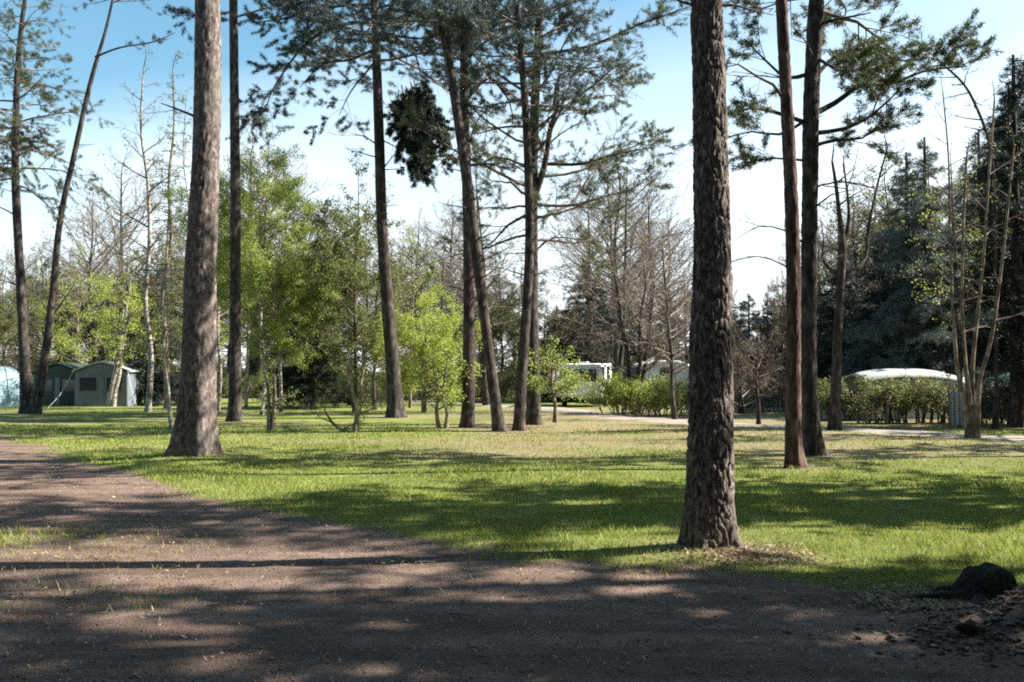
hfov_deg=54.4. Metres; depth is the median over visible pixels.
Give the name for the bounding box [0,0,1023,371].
sky
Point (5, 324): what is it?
leafy tree
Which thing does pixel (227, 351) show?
bare tree
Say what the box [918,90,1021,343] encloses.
spruce tree
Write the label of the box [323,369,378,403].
bush
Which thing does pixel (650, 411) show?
bush
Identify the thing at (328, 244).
young tree
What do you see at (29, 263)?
bare tree
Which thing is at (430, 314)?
young tree
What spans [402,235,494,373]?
bare tree
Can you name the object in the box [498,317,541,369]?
bare tree
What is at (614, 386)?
bush
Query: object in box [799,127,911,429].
forked tree
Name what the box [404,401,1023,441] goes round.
gravel track
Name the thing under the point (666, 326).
spruce tree
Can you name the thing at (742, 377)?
bush
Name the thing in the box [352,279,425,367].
budding tree
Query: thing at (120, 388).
window
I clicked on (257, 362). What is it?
tree
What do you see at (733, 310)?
spruce tree
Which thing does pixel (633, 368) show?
window
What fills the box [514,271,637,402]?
spruce tree
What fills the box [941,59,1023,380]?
spruce tree
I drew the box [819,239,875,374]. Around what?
spruce tree
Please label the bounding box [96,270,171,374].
birch tree
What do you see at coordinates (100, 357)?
bush
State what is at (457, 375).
bush
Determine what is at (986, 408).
bush
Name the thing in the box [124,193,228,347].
bare tree
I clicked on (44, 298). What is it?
leafy tree
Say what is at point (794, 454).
pine tree
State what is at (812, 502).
grass
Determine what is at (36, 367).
bush
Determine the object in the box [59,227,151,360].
bare tree
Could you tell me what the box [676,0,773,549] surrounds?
pine tree
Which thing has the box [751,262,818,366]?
budding tree
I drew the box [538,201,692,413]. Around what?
bare tree
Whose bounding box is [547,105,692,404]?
bare tree
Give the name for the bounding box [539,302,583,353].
leafy tree
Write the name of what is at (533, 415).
pine tree
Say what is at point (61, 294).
bare tree
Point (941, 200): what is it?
bare tree
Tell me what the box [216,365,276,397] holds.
bush
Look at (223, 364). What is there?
bush
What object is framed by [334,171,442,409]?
young tree
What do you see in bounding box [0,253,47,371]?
budding tree
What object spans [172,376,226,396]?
bush
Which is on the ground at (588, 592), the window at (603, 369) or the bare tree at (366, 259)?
the bare tree at (366, 259)
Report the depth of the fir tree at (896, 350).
35.74 m
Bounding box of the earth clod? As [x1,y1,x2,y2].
[955,618,988,635]
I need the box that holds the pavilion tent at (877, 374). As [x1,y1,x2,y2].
[841,368,964,419]
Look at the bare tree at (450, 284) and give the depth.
56.00 m
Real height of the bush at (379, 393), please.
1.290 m
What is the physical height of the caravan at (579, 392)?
2.030 m
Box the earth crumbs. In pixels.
[782,586,1023,667]
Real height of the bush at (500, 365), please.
3.516 m
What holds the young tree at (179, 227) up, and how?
on the ground at (588, 592)
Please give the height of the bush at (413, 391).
2.582 m
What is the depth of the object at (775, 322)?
65.80 m
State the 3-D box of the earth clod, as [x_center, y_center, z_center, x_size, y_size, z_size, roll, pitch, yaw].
[2.759,1.722,5.983,0.200,0.100,0.142,0,-2,0]
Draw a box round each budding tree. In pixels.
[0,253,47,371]
[0,271,76,364]
[341,284,409,376]
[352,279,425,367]
[369,245,462,396]
[431,241,493,372]
[448,266,514,394]
[490,248,556,377]
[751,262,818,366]
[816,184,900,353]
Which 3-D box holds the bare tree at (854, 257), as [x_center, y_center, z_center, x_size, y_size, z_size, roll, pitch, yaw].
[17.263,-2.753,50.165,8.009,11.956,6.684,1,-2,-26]
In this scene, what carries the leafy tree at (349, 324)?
on the ground at (588, 592)
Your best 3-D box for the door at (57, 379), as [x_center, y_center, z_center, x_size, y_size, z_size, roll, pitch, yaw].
[-20.942,2.296,45.844,0.220,1.232,0.030,0,-2,-5]
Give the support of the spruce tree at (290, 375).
on the ground at (588, 592)
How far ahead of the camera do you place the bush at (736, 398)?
39.61 m
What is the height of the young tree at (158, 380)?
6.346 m
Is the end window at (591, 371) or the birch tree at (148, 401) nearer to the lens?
the birch tree at (148, 401)
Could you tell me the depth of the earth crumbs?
5.99 m
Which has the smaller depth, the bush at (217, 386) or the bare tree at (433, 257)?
the bush at (217, 386)
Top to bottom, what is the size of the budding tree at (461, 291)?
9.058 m
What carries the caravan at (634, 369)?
on the ground at (588, 592)
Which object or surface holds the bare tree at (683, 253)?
on the ground at (588, 592)
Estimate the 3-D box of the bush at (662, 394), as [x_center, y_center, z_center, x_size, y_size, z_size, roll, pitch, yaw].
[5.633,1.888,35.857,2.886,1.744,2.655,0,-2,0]
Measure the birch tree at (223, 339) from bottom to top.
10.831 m
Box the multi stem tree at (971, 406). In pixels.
[910,71,1023,438]
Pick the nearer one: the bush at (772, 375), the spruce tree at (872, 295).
the spruce tree at (872, 295)
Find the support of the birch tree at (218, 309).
on the ground at (588, 592)
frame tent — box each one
[31,363,83,404]
[59,361,144,406]
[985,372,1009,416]
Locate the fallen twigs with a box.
[0,452,1003,681]
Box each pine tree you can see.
[135,0,222,456]
[156,0,317,421]
[225,0,511,417]
[313,0,589,427]
[382,0,690,424]
[397,0,534,431]
[410,0,630,430]
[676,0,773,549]
[688,0,1004,455]
[726,0,808,468]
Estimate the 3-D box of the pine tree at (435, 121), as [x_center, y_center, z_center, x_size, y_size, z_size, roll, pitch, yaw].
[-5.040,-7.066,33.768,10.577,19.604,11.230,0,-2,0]
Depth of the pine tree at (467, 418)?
28.13 m
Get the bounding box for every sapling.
[148,208,173,430]
[253,345,302,431]
[302,343,391,432]
[399,347,482,428]
[514,335,600,422]
[733,317,785,423]
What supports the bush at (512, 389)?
on the ground at (588, 592)
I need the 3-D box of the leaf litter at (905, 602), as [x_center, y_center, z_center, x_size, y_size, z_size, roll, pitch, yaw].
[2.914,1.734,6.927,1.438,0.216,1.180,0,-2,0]
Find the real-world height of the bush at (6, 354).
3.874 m
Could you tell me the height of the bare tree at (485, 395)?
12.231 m
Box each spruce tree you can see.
[254,244,371,409]
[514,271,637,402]
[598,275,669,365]
[652,282,681,360]
[674,316,688,359]
[732,293,785,395]
[732,298,745,372]
[747,300,784,372]
[816,263,874,408]
[816,280,831,342]
[818,241,918,404]
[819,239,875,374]
[851,151,953,351]
[916,130,998,368]
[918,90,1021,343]
[922,54,1023,427]
[936,141,1023,383]
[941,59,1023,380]
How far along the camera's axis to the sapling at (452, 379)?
27.80 m
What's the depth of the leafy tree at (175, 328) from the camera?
87.31 m
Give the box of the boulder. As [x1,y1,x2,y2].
[881,562,1016,606]
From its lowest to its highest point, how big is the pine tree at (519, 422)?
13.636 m
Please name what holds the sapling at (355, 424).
on the ground at (588, 592)
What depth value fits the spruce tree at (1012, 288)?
27.96 m
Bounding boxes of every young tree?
[28,240,128,364]
[119,294,181,406]
[143,86,228,334]
[283,146,423,412]
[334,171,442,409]
[361,289,491,412]
[368,225,457,407]
[898,132,1013,425]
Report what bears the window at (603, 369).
in the caravan at (579, 392)
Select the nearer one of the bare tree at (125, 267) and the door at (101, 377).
the door at (101, 377)
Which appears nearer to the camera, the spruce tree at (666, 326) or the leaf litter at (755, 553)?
the leaf litter at (755, 553)
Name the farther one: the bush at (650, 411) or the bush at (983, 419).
the bush at (650, 411)
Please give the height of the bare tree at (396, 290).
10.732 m
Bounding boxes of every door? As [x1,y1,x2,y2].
[55,377,59,403]
[98,375,103,405]
[676,363,687,392]
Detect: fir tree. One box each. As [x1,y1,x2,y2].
[829,137,1009,413]
[911,160,990,365]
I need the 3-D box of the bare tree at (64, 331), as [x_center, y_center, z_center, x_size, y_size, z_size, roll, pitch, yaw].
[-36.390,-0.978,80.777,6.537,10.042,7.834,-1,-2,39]
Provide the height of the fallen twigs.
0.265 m
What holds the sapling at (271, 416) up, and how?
on the ground at (588, 592)
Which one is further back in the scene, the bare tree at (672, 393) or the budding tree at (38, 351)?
the budding tree at (38, 351)
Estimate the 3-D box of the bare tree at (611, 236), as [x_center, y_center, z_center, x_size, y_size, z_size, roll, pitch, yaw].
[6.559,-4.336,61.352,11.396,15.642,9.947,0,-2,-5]
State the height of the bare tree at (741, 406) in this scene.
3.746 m
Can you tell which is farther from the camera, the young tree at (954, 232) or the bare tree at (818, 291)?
the bare tree at (818, 291)
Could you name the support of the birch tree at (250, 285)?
on the ground at (588, 592)
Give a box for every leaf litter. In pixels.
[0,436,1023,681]
[643,538,873,574]
[829,580,992,618]
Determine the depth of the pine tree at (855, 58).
18.80 m
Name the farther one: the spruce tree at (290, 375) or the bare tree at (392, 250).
the bare tree at (392, 250)
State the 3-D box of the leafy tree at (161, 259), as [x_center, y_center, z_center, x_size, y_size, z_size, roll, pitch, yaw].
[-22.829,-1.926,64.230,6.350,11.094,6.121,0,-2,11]
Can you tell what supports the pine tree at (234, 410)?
on the ground at (588, 592)
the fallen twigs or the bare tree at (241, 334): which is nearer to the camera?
the fallen twigs
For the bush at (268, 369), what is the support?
on the ground at (588, 592)
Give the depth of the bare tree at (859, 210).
68.12 m
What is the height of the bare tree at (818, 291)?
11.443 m
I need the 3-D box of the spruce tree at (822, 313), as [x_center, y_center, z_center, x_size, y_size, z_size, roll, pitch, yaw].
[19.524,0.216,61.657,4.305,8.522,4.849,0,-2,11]
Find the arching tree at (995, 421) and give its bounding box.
[921,30,1010,429]
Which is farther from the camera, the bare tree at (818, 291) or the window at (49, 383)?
the bare tree at (818, 291)
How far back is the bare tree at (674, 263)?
66.08 m
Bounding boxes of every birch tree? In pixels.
[86,253,167,406]
[95,45,189,411]
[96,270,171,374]
[157,115,342,414]
[167,237,253,369]
[188,160,263,410]
[218,117,286,408]
[241,208,344,411]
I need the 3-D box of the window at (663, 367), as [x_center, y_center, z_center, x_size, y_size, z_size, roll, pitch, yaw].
[7.465,1.525,47.913,0.790,0.620,0.028,0,-2,-4]
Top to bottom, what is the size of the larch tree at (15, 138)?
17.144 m
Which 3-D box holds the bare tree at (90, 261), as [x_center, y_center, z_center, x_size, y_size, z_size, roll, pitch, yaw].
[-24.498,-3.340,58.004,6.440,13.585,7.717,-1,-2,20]
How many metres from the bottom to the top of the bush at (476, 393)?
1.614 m
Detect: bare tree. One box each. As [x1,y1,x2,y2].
[0,237,70,369]
[0,280,27,358]
[25,242,104,362]
[30,270,86,358]
[33,170,142,363]
[43,134,186,361]
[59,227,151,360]
[67,241,172,362]
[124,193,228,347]
[164,115,334,394]
[167,224,276,394]
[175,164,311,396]
[217,273,273,356]
[218,158,359,393]
[241,223,315,383]
[340,223,408,391]
[360,202,459,397]
[361,240,426,362]
[388,195,496,395]
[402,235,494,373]
[404,221,523,365]
[418,170,561,404]
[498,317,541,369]
[538,151,691,342]
[538,182,664,399]
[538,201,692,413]
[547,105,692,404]
[577,173,693,358]
[610,248,690,344]
[612,214,692,418]
[636,199,692,351]
[654,258,691,361]
[676,282,752,359]
[733,321,781,413]
[755,210,871,366]
[799,173,913,353]
[818,171,903,275]
[857,148,968,244]
[898,167,959,243]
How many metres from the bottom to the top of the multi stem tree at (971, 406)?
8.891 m
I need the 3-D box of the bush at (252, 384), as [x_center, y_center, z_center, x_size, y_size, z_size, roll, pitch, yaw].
[-12.187,2.127,49.153,4.482,2.004,2.667,1,-2,-34]
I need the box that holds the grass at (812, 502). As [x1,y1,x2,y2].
[0,421,1023,615]
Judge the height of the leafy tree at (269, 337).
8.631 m
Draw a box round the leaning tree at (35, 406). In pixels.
[24,0,174,413]
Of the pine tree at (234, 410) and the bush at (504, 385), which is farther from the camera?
the bush at (504, 385)
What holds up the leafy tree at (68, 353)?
on the ground at (588, 592)
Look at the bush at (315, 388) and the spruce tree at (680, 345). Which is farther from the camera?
the spruce tree at (680, 345)
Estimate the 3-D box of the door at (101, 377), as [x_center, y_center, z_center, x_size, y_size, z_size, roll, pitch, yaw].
[-18.259,2.194,44.249,0.230,1.360,0.030,0,-2,-6]
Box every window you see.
[45,380,52,390]
[62,380,74,390]
[80,378,95,390]
[107,378,122,390]
[560,369,596,380]
[601,366,604,380]
[631,366,645,378]
[659,366,674,378]
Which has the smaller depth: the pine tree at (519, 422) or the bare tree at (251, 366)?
the pine tree at (519, 422)
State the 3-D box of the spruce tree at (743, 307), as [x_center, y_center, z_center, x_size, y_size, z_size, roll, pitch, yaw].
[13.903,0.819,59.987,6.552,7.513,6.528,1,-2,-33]
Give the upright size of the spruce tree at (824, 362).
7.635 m
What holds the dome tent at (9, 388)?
on the ground at (588, 592)
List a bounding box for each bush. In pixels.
[0,345,51,371]
[12,345,124,375]
[84,345,113,363]
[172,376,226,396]
[216,353,245,394]
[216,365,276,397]
[218,365,304,403]
[241,345,344,392]
[298,374,327,397]
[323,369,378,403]
[329,380,386,404]
[337,357,433,402]
[380,381,438,399]
[428,372,480,402]
[429,364,480,396]
[440,362,516,402]
[456,345,543,393]
[487,370,543,399]
[586,369,662,415]
[627,381,668,413]
[630,371,688,415]
[733,368,760,383]
[733,373,759,410]
[742,368,785,411]
[749,366,785,391]
[940,373,1008,422]
[951,365,1014,425]
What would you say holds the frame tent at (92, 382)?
on the ground at (588, 592)
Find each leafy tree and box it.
[0,271,17,363]
[4,241,87,375]
[54,256,125,364]
[109,227,183,368]
[151,286,182,367]
[261,291,340,379]
[291,262,376,392]
[474,261,543,395]
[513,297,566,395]
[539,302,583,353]
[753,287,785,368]
[817,157,946,361]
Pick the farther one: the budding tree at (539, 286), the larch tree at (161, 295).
the budding tree at (539, 286)
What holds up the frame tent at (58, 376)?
on the ground at (588, 592)
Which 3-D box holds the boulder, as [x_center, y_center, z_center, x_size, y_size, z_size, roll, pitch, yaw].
[3.151,1.732,6.705,1.283,0.396,1.018,0,-2,0]
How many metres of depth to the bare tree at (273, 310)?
59.85 m
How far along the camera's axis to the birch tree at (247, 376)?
41.89 m
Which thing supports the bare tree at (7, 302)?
on the ground at (588, 592)
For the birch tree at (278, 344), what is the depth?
37.75 m
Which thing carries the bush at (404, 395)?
on the ground at (588, 592)
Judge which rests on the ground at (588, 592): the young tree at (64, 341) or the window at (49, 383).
the young tree at (64, 341)
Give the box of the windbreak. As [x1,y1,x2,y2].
[948,388,963,426]
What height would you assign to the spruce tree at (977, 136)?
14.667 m
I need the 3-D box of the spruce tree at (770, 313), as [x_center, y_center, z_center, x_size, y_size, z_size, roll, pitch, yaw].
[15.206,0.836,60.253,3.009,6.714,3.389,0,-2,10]
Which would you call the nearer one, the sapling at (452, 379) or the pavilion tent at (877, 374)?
the sapling at (452, 379)
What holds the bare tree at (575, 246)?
on the ground at (588, 592)
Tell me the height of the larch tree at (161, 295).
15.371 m
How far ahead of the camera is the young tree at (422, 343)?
36.47 m
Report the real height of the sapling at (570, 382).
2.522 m
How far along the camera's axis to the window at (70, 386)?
45.88 m
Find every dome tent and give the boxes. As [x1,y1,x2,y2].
[0,366,19,406]
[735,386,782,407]
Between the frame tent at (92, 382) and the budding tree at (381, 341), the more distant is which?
the budding tree at (381, 341)
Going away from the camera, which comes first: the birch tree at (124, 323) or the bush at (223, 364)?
the birch tree at (124, 323)
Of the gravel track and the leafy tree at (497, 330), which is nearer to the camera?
the gravel track
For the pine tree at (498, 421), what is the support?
on the ground at (588, 592)
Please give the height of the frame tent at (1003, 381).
1.656 m
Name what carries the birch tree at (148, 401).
on the ground at (588, 592)
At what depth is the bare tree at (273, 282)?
65.86 m
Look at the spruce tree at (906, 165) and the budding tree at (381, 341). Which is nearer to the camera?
the spruce tree at (906, 165)
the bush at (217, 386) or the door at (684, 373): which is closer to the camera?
the door at (684, 373)
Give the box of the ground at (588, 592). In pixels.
[0,386,1023,681]
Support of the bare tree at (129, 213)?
on the ground at (588, 592)
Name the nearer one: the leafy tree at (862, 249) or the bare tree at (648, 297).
the leafy tree at (862, 249)
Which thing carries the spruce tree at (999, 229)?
on the ground at (588, 592)
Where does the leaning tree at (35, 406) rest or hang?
on the ground at (588, 592)
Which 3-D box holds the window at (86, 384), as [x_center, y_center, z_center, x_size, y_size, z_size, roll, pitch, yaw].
[-18.831,1.920,44.197,0.690,0.576,0.030,0,-2,-6]
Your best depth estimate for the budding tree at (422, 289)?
59.35 m
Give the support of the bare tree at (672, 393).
on the ground at (588, 592)
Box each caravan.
[553,362,613,405]
[623,359,688,393]
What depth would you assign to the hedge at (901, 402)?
30.31 m
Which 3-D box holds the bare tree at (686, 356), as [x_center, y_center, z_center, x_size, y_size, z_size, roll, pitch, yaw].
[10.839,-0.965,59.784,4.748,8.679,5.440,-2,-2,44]
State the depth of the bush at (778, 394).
38.61 m
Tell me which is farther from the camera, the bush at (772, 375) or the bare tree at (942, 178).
the bare tree at (942, 178)
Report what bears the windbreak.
on the ground at (588, 592)
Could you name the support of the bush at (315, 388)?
on the ground at (588, 592)
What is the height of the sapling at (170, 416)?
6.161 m
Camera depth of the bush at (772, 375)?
55.22 m
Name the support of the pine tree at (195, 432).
on the ground at (588, 592)
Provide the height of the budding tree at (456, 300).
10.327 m
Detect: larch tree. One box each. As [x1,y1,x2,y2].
[0,0,114,413]
[117,51,192,408]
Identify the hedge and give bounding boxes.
[817,376,867,420]
[841,372,957,423]
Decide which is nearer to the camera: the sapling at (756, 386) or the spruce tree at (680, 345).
the sapling at (756, 386)
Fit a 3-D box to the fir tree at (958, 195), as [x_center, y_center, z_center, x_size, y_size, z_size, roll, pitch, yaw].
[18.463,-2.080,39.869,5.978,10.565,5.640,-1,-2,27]
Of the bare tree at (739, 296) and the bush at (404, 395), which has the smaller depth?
the bush at (404, 395)
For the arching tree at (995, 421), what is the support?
on the ground at (588, 592)
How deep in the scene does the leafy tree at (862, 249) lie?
53.04 m
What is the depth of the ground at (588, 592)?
7.81 m

